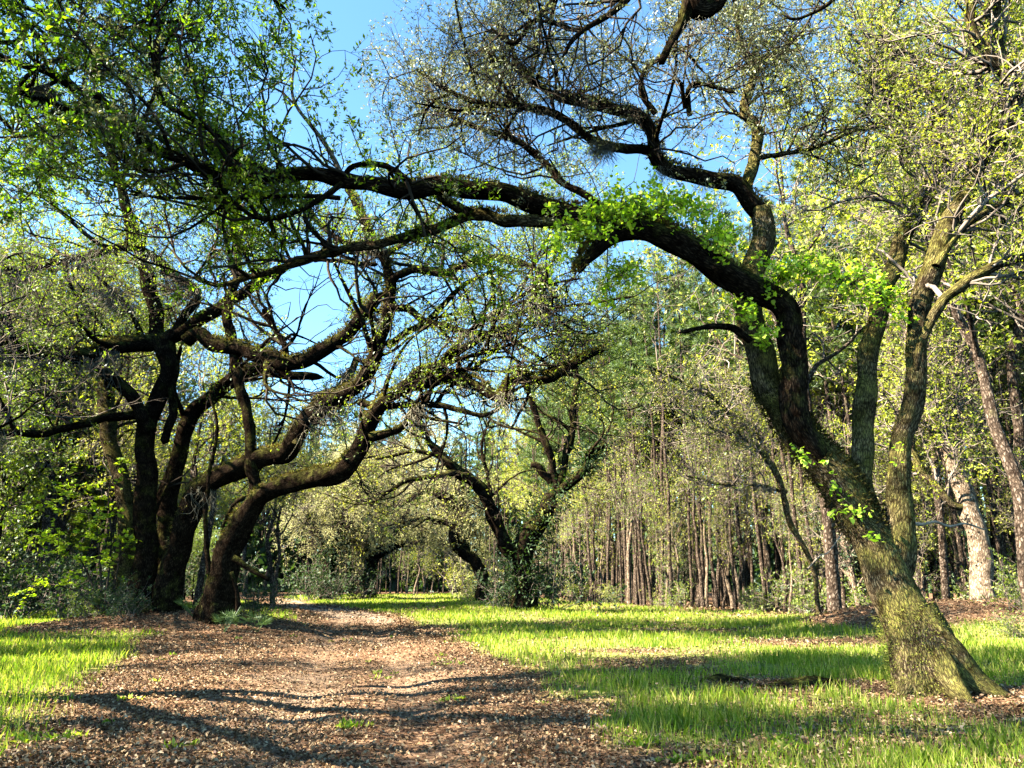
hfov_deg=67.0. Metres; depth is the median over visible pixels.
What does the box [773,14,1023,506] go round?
broadleaf tree
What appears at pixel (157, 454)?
broadleaf tree
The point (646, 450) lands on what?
pine tree
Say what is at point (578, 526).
sapling
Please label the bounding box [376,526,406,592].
broadleaf tree
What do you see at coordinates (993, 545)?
broadleaf tree
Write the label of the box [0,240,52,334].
broadleaf tree
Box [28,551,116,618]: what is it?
shrub
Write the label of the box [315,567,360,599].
shrub
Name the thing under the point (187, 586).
shrub
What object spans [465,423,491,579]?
pine tree
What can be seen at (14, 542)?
broadleaf tree
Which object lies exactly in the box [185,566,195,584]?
shrub
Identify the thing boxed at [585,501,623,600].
broadleaf tree
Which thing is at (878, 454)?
sapling
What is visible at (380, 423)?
pine tree
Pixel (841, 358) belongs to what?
tree
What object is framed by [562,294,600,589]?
pine tree
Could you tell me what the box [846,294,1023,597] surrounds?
broadleaf tree
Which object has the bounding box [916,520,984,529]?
dead branch
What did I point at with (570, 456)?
pine tree
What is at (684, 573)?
broadleaf tree
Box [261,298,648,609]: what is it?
live oak
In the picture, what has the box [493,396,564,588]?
broadleaf tree
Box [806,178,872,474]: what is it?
pine tree
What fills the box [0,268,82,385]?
broadleaf tree
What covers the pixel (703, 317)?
pine tree
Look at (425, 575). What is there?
broadleaf tree
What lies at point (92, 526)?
young maple
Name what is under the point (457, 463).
pine tree
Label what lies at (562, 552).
pine tree
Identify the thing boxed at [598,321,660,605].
pine tree
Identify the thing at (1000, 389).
pine tree
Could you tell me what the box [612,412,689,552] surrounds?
broadleaf tree
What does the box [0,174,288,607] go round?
broadleaf tree
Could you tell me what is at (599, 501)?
pine tree
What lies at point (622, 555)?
pine tree
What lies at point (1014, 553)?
broadleaf tree
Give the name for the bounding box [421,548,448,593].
broadleaf tree
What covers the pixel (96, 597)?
palmetto
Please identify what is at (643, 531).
sapling
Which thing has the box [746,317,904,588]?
broadleaf tree
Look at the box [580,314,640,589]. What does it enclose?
pine tree
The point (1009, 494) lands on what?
broadleaf tree
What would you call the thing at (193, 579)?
broadleaf tree
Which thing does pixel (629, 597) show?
sapling
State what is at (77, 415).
pine tree
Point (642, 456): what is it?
broadleaf tree
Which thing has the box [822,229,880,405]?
pine tree
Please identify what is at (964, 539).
sapling
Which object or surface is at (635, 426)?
pine tree
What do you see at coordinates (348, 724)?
weeds
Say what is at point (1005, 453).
broadleaf tree
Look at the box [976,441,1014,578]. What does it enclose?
broadleaf tree
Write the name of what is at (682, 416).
pine tree
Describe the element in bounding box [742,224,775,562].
pine tree
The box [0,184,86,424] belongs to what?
broadleaf tree
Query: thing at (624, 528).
broadleaf tree
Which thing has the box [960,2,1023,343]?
pine tree
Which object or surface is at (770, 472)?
broadleaf tree
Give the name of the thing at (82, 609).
shrub
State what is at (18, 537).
broadleaf tree
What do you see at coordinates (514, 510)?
broadleaf tree
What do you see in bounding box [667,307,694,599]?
pine tree
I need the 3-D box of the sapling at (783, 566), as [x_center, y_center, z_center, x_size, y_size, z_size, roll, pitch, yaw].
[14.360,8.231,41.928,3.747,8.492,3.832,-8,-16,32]
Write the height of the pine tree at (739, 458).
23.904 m
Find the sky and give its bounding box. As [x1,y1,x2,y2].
[0,0,1022,560]
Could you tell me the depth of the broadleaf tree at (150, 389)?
48.08 m
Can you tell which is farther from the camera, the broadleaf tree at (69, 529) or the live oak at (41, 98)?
the broadleaf tree at (69, 529)
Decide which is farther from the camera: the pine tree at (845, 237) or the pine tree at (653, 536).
the pine tree at (653, 536)
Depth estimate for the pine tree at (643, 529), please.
63.38 m
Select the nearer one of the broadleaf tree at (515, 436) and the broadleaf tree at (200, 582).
the broadleaf tree at (200, 582)
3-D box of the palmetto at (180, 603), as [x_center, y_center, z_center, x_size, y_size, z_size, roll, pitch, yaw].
[-10.298,7.159,24.970,1.264,0.678,0.958,0,-14,0]
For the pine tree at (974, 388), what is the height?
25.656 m
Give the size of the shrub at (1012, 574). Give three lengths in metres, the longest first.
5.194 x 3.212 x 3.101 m
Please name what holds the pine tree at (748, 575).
on the ground at (126, 623)
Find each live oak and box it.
[0,0,347,242]
[0,0,1023,703]
[0,34,577,612]
[128,55,742,624]
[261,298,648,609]
[263,436,402,598]
[269,410,489,598]
[307,418,526,600]
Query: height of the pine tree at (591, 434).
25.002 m
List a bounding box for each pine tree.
[38,263,127,598]
[50,251,89,550]
[167,383,192,472]
[205,367,233,463]
[274,407,297,593]
[291,451,322,593]
[303,431,321,593]
[308,430,319,592]
[309,419,331,593]
[313,443,326,577]
[316,382,347,493]
[324,412,344,544]
[333,406,356,586]
[346,426,356,587]
[351,408,368,592]
[372,378,401,593]
[372,418,384,469]
[376,443,395,593]
[384,417,404,592]
[385,427,391,592]
[397,429,424,592]
[401,417,414,592]
[416,428,436,593]
[425,457,436,592]
[431,415,450,592]
[434,453,453,592]
[446,416,482,589]
[449,440,469,592]
[450,436,469,591]
[451,438,467,592]
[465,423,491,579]
[472,429,504,570]
[474,407,493,564]
[476,398,499,565]
[476,416,504,588]
[479,402,508,588]
[492,421,516,592]
[494,410,513,591]
[500,430,516,592]
[501,467,517,534]
[512,440,547,578]
[516,359,537,562]
[516,392,542,577]
[519,359,547,564]
[520,397,540,499]
[522,403,555,580]
[528,344,565,569]
[529,349,558,596]
[530,337,575,565]
[532,343,574,593]
[534,386,568,596]
[536,366,565,596]
[540,390,570,575]
[544,286,593,599]
[548,315,602,601]
[550,308,590,599]
[554,358,596,600]
[555,342,582,562]
[558,380,589,589]
[560,323,614,588]
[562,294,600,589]
[568,309,597,600]
[572,362,604,601]
[575,409,604,596]
[579,298,641,596]
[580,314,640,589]
[583,330,610,593]
[586,249,629,602]
[589,309,597,542]
[590,267,642,604]
[590,320,630,601]
[591,317,627,601]
[592,326,625,600]
[595,297,634,562]
[597,285,660,604]
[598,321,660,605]
[598,331,611,570]
[598,365,610,598]
[603,464,620,594]
[608,254,662,595]
[612,342,650,450]
[616,463,618,597]
[619,328,675,543]
[621,246,677,600]
[621,275,654,602]
[623,249,694,606]
[623,254,698,605]
[624,312,666,600]
[625,298,665,567]
[625,368,677,599]
[627,320,655,579]
[627,355,632,599]
[635,248,679,551]
[640,405,679,597]
[642,447,655,599]
[646,319,686,567]
[652,254,706,607]
[652,257,697,556]
[656,303,695,601]
[656,345,689,589]
[662,274,694,602]
[666,286,735,606]
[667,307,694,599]
[668,309,687,554]
[669,263,717,590]
[671,266,699,599]
[673,258,737,604]
[675,197,746,599]
[675,276,745,608]
[679,280,739,606]
[686,420,723,599]
[694,210,748,611]
[702,288,735,565]
[707,189,770,610]
[708,208,751,601]
[711,223,774,600]
[712,290,767,594]
[713,310,756,595]
[714,263,753,589]
[716,426,722,601]
[726,218,776,607]
[726,239,798,580]
[728,346,763,560]
[730,212,833,611]
[735,245,787,609]
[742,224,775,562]
[745,251,795,592]
[750,182,796,604]
[765,225,831,612]
[766,172,799,494]
[780,172,843,442]
[787,108,839,437]
[788,146,835,426]
[795,186,831,404]
[795,217,884,608]
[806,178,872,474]
[806,245,880,602]
[811,166,904,507]
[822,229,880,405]
[826,149,892,504]
[831,103,949,589]
[832,206,883,474]
[846,190,893,351]
[846,203,934,591]
[860,10,996,599]
[865,233,905,420]
[869,117,974,598]
[870,105,959,596]
[894,302,952,598]
[906,257,959,576]
[909,179,1010,584]
[922,209,1010,595]
[924,92,1004,503]
[943,0,1023,224]
[949,173,1019,591]
[950,161,1023,351]
[952,201,1023,449]
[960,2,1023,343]
[960,82,1013,437]
[977,480,984,519]
[978,301,1020,596]
[982,482,990,541]
[991,248,1021,354]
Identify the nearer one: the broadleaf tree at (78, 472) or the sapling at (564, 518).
the broadleaf tree at (78, 472)
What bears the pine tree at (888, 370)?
on the ground at (126, 623)
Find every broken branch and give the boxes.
[229,571,241,617]
[231,555,269,580]
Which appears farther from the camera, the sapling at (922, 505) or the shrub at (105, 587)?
the shrub at (105, 587)
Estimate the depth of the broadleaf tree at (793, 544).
42.16 m
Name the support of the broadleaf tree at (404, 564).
on the ground at (126, 623)
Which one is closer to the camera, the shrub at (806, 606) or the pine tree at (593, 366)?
the shrub at (806, 606)
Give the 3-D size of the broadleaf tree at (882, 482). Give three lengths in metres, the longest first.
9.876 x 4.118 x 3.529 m
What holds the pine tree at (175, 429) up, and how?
on the ground at (126, 623)
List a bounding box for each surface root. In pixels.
[700,673,748,683]
[758,676,844,687]
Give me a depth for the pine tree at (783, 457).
45.98 m
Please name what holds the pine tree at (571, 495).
on the ground at (126, 623)
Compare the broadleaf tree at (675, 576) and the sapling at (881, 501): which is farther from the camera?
the broadleaf tree at (675, 576)
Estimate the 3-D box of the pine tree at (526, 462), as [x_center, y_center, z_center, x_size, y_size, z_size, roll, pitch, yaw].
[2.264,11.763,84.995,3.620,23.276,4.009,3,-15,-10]
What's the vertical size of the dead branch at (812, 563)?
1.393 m
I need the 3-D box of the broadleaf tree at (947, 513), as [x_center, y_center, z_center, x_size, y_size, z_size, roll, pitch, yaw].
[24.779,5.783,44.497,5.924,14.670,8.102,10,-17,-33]
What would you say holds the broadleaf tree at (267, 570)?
on the ground at (126, 623)
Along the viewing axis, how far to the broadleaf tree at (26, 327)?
43.58 m
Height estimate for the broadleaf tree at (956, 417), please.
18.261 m
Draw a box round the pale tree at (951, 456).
[803,250,1023,599]
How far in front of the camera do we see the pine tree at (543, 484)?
86.78 m
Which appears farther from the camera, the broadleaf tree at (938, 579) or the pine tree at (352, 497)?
the pine tree at (352, 497)
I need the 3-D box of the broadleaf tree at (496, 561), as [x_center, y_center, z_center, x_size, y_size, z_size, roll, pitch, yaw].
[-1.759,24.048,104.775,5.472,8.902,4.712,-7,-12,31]
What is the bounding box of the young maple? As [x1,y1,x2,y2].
[8,458,141,614]
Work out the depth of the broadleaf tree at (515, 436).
96.72 m
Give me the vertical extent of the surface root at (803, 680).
0.278 m
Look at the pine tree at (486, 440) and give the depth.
107.94 m
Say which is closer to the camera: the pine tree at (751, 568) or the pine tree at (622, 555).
the pine tree at (751, 568)
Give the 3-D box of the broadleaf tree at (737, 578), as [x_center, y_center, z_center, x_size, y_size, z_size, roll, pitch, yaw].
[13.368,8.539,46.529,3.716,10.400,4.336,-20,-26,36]
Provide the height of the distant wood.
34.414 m
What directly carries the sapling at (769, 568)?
on the ground at (126, 623)
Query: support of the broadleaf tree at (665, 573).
on the ground at (126, 623)
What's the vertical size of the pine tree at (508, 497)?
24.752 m
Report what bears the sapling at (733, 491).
on the ground at (126, 623)
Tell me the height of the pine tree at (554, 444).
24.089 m
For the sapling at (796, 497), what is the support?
on the ground at (126, 623)
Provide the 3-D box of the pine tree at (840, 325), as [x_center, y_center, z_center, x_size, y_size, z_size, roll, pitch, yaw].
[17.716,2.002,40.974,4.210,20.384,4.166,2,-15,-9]
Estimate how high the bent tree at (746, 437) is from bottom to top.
12.539 m
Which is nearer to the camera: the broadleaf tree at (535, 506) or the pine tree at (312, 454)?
the broadleaf tree at (535, 506)
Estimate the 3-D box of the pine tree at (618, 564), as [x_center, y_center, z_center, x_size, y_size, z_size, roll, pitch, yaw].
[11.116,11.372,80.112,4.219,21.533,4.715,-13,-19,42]
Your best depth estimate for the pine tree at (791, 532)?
50.99 m
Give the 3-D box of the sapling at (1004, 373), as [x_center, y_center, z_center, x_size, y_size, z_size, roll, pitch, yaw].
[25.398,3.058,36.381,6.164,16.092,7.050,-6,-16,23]
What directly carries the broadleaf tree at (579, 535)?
on the ground at (126, 623)
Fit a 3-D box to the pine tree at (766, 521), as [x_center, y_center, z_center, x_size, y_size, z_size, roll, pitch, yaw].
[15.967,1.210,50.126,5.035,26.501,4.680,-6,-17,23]
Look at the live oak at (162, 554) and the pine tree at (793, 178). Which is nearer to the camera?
the live oak at (162, 554)
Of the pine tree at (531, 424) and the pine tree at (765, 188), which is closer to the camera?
the pine tree at (765, 188)
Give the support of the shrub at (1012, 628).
on the ground at (126, 623)
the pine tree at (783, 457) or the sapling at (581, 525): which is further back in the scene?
the sapling at (581, 525)
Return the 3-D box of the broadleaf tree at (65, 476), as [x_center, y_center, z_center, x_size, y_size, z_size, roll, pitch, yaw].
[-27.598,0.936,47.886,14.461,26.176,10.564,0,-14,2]
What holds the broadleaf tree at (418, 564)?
on the ground at (126, 623)
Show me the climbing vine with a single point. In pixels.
(634, 205)
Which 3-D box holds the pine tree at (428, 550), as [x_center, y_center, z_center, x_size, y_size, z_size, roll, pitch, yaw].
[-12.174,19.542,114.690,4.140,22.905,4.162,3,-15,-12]
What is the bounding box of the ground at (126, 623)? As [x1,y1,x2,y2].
[0,592,1023,767]
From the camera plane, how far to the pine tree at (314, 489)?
108.94 m
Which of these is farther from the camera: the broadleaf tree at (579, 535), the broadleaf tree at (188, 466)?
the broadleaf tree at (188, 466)
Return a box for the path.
[90,596,589,767]
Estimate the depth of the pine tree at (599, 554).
72.15 m
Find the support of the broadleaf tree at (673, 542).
on the ground at (126, 623)
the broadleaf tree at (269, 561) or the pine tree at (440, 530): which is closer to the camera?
the broadleaf tree at (269, 561)
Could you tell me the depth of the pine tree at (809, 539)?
41.02 m
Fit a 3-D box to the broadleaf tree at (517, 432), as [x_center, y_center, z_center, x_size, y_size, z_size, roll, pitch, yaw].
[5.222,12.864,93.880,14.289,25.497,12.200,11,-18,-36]
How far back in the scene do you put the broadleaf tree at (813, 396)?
45.98 m
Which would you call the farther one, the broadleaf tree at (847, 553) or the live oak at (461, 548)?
the live oak at (461, 548)
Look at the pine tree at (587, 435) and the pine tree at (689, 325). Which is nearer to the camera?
the pine tree at (689, 325)
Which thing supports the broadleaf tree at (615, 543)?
on the ground at (126, 623)
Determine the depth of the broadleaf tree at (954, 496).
47.73 m
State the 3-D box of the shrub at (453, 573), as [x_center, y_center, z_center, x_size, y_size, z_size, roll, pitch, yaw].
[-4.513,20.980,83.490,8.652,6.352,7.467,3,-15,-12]
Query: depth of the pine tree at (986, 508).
58.27 m
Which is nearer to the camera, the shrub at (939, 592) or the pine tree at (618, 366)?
the shrub at (939, 592)
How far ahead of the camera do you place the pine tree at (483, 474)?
109.18 m
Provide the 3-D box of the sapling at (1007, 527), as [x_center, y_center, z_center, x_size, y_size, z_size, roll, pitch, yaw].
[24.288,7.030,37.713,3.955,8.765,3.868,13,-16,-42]
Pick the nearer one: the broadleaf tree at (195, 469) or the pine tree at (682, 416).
the broadleaf tree at (195, 469)
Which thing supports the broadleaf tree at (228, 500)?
on the ground at (126, 623)
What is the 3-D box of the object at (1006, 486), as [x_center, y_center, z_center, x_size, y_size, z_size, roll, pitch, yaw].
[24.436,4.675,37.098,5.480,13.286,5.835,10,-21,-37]
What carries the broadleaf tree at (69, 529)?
on the ground at (126, 623)
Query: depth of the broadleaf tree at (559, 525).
86.34 m
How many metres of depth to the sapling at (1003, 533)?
35.73 m
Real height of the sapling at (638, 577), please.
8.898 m
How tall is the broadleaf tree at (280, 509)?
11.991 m
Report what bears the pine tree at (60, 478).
on the ground at (126, 623)
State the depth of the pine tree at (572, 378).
71.27 m
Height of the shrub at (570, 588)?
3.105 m
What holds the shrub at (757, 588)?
on the ground at (126, 623)
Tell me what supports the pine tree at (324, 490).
on the ground at (126, 623)
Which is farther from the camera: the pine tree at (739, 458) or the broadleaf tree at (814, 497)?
the pine tree at (739, 458)
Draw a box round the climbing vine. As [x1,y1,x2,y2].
[528,162,919,543]
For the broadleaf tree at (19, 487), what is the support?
on the ground at (126, 623)
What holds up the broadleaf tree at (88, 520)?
on the ground at (126, 623)
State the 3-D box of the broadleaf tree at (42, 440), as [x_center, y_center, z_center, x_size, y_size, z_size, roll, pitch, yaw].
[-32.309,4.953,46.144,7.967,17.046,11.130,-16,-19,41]
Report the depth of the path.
10.76 m
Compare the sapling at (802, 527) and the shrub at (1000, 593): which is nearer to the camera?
the shrub at (1000, 593)
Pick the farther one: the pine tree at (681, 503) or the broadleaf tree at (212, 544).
the broadleaf tree at (212, 544)
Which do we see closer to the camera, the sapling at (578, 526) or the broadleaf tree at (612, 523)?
the sapling at (578, 526)
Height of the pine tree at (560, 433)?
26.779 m
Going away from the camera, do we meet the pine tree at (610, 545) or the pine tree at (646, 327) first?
the pine tree at (646, 327)
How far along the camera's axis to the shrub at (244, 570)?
80.56 m
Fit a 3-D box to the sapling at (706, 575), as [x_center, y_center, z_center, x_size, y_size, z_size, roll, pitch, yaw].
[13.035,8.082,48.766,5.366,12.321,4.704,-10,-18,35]
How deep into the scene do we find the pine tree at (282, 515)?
105.06 m
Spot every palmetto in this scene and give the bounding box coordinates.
[88,585,123,612]
[175,597,199,615]
[211,608,242,631]
[235,610,272,631]
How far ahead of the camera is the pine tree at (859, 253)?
45.75 m
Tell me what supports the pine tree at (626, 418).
on the ground at (126, 623)
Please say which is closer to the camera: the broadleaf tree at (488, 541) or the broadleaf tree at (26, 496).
the broadleaf tree at (26, 496)
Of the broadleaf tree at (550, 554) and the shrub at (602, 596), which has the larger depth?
the broadleaf tree at (550, 554)
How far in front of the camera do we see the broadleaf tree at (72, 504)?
52.02 m
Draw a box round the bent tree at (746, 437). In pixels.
[611,266,822,613]
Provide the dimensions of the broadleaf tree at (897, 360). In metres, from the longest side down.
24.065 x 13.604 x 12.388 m
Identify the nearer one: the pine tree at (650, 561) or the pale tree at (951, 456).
the pale tree at (951, 456)
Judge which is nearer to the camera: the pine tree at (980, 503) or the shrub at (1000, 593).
the shrub at (1000, 593)
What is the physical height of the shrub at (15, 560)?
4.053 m
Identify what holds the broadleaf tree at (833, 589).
on the ground at (126, 623)
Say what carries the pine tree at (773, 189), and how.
on the ground at (126, 623)
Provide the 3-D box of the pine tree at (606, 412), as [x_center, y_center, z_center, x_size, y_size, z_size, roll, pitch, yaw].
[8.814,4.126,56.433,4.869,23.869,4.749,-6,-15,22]
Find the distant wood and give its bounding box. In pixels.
[11,390,1012,592]
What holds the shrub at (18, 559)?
on the ground at (126, 623)
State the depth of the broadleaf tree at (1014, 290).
31.03 m
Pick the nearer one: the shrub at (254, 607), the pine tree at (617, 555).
the shrub at (254, 607)
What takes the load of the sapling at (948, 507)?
on the ground at (126, 623)
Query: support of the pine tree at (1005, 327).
on the ground at (126, 623)
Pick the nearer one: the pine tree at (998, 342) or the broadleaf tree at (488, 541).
the pine tree at (998, 342)
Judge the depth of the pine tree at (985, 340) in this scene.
38.08 m
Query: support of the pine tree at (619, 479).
on the ground at (126, 623)
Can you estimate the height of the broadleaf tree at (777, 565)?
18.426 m
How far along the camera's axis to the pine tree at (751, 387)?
51.73 m
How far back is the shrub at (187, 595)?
76.71 m
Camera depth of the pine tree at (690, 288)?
54.12 m
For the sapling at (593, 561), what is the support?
on the ground at (126, 623)
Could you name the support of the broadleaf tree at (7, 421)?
on the ground at (126, 623)
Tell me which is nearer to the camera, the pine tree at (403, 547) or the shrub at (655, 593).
the shrub at (655, 593)
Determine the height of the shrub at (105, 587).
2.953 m
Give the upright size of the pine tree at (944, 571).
27.384 m
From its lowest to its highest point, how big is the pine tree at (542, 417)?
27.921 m
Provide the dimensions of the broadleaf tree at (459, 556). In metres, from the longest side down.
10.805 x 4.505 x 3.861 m
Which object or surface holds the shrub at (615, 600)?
on the ground at (126, 623)
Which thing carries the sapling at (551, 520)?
on the ground at (126, 623)
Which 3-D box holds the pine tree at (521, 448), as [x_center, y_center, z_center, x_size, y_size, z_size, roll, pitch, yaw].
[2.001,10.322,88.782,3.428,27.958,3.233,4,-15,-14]
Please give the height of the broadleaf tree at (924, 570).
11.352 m
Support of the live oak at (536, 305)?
on the ground at (126, 623)
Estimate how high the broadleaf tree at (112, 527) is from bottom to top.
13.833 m
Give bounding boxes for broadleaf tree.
[0,108,167,471]
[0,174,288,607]
[0,181,89,313]
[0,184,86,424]
[0,196,137,604]
[0,212,189,608]
[0,221,150,514]
[0,224,196,608]
[0,232,124,487]
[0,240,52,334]
[0,241,83,399]
[0,245,87,428]
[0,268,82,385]
[0,268,138,496]
[0,311,90,581]
[0,315,55,456]
[0,332,40,391]
[0,381,83,547]
[0,468,68,578]
[0,513,32,569]
[1,389,63,467]
[5,212,153,609]
[6,437,112,575]
[7,393,78,490]
[21,273,112,565]
[37,365,151,606]
[41,502,87,593]
[47,243,284,606]
[49,254,223,605]
[55,381,128,525]
[57,383,191,589]
[58,352,198,612]
[61,507,115,594]
[63,410,160,583]
[65,426,173,581]
[77,398,182,606]
[77,448,96,553]
[89,298,309,596]
[157,424,237,558]
[158,421,236,524]
[158,430,209,493]
[161,309,304,606]
[182,444,241,523]
[183,520,213,598]
[185,536,200,584]
[186,527,217,599]
[202,526,220,585]
[217,383,331,602]
[218,380,300,595]
[223,402,319,595]
[234,426,331,609]
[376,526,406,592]
[396,534,421,592]
[396,546,413,593]
[402,506,435,593]
[414,526,437,589]
[415,529,437,593]
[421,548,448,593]
[440,548,461,591]
[450,523,470,573]
[470,382,549,565]
[472,420,552,567]
[475,507,508,575]
[478,537,496,567]
[481,422,538,521]
[483,536,505,591]
[487,381,575,576]
[488,426,526,521]
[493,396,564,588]
[501,414,578,546]
[502,447,575,565]
[514,468,595,575]
[516,504,559,587]
[518,457,602,592]
[539,527,560,581]
[541,394,647,601]
[556,473,601,600]
[568,386,697,603]
[570,440,643,601]
[582,480,614,531]
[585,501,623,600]
[594,465,640,594]
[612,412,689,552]
[614,353,738,592]
[623,4,1006,611]
[636,315,768,588]
[641,500,674,596]
[642,501,688,606]
[647,475,697,606]
[650,512,695,583]
[660,379,758,605]
[664,502,696,605]
[677,408,771,580]
[690,441,760,608]
[694,446,768,610]
[699,403,806,601]
[717,375,794,607]
[733,252,895,606]
[736,344,850,609]
[736,414,843,594]
[737,7,1023,329]
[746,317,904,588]
[748,0,1023,612]
[767,485,811,612]
[772,319,880,586]
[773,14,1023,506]
[775,427,845,578]
[775,428,839,609]
[775,449,817,571]
[783,425,920,605]
[786,492,825,587]
[802,163,1023,432]
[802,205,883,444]
[810,254,998,599]
[819,533,859,570]
[836,417,919,560]
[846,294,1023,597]
[854,274,1023,596]
[873,417,958,583]
[875,414,980,593]
[880,333,1022,480]
[881,417,999,573]
[885,400,999,570]
[912,472,946,596]
[914,457,981,596]
[947,398,1023,580]
[968,432,1023,568]
[974,335,1023,473]
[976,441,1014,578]
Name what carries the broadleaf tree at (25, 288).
on the ground at (126, 623)
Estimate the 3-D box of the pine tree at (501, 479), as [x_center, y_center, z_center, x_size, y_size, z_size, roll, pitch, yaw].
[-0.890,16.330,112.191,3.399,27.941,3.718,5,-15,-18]
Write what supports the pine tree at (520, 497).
on the ground at (126, 623)
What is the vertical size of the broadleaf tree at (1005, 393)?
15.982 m
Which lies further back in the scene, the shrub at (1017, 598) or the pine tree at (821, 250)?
the pine tree at (821, 250)
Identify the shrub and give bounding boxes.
[0,518,103,619]
[0,531,75,589]
[0,536,56,615]
[0,547,58,608]
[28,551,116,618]
[46,583,103,619]
[66,550,112,603]
[71,565,114,606]
[97,571,155,619]
[184,551,201,601]
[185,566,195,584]
[186,566,206,598]
[187,547,260,595]
[238,571,291,618]
[277,548,351,600]
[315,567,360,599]
[322,554,393,598]
[432,553,504,596]
[456,575,476,598]
[468,555,541,608]
[489,527,626,611]
[536,571,566,596]
[553,573,589,600]
[561,562,598,600]
[589,579,619,601]
[594,581,626,602]
[636,584,674,605]
[646,573,708,607]
[737,580,778,609]
[738,582,771,612]
[744,560,846,612]
[759,558,853,611]
[781,563,861,614]
[805,551,869,607]
[848,580,871,604]
[927,577,969,600]
[957,560,1017,599]
[959,548,1022,610]
[964,579,1019,598]
[976,607,1023,637]
[993,553,1018,599]
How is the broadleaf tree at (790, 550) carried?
on the ground at (126, 623)
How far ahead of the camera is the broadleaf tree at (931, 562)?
42.60 m
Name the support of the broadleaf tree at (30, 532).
on the ground at (126, 623)
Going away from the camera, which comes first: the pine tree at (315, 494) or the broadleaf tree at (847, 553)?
the broadleaf tree at (847, 553)
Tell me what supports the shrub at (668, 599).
on the ground at (126, 623)
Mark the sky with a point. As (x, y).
(352, 17)
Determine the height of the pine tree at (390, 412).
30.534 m
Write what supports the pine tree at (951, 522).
on the ground at (126, 623)
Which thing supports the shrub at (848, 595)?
on the ground at (126, 623)
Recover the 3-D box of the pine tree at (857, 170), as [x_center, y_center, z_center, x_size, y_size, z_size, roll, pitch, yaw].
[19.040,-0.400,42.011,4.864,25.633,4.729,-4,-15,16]
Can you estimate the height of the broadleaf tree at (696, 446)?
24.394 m
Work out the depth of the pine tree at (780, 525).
43.91 m
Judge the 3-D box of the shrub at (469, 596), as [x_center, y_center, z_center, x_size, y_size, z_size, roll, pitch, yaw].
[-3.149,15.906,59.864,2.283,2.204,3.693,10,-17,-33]
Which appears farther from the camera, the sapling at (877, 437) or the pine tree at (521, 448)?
the pine tree at (521, 448)
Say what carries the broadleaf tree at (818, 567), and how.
on the ground at (126, 623)
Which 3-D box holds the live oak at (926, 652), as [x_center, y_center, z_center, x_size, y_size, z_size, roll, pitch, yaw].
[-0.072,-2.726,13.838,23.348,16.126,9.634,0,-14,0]
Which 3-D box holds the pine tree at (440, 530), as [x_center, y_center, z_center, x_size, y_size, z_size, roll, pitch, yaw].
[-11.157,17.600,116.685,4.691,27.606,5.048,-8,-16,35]
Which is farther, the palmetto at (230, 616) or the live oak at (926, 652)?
the palmetto at (230, 616)
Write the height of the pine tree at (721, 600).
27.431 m
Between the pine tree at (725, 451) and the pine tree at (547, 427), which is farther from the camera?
the pine tree at (547, 427)
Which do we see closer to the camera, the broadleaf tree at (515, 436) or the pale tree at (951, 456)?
the pale tree at (951, 456)
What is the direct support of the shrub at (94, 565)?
on the ground at (126, 623)
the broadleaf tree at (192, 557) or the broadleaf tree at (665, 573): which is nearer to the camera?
the broadleaf tree at (665, 573)
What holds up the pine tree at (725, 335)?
on the ground at (126, 623)
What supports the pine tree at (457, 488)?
on the ground at (126, 623)
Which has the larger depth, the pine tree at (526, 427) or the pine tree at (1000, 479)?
the pine tree at (526, 427)
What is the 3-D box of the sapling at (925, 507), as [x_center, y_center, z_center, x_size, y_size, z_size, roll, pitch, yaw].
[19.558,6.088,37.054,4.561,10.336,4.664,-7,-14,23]
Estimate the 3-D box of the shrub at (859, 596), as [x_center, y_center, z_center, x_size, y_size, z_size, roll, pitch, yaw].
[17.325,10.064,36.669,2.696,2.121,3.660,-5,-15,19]
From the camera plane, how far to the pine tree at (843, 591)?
41.08 m
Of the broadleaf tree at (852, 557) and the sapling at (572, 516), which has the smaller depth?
the broadleaf tree at (852, 557)
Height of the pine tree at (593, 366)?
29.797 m
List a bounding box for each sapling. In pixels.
[527,480,558,597]
[535,456,594,596]
[544,496,582,595]
[545,507,575,600]
[548,457,601,599]
[553,489,611,601]
[558,444,602,600]
[570,465,621,601]
[574,388,678,604]
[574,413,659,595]
[601,446,659,601]
[604,481,646,604]
[617,457,666,606]
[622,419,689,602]
[626,509,664,558]
[663,406,752,606]
[664,422,723,608]
[665,420,758,607]
[677,470,742,592]
[696,499,743,609]
[698,420,788,609]
[717,391,798,609]
[717,487,773,608]
[743,465,811,611]
[757,457,820,589]
[762,474,819,612]
[767,419,839,608]
[810,328,892,607]
[839,384,894,479]
[843,413,931,507]
[872,443,922,517]
[875,416,950,598]
[876,350,991,583]
[912,482,935,530]
[917,382,1023,594]
[932,479,989,578]
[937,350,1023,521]
[970,323,1023,435]
[973,359,1023,487]
[976,454,1013,547]
[987,351,1023,448]
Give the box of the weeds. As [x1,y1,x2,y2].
[0,616,824,763]
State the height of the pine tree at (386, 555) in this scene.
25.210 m
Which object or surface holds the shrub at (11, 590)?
on the ground at (126, 623)
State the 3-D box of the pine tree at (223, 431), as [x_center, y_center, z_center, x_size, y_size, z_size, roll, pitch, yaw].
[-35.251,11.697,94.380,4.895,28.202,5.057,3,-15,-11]
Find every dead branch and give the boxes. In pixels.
[807,533,842,568]
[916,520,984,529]
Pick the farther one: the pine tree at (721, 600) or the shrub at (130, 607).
the pine tree at (721, 600)
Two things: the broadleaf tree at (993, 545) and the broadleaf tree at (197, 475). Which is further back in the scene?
the broadleaf tree at (197, 475)
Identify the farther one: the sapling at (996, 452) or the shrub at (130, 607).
the sapling at (996, 452)

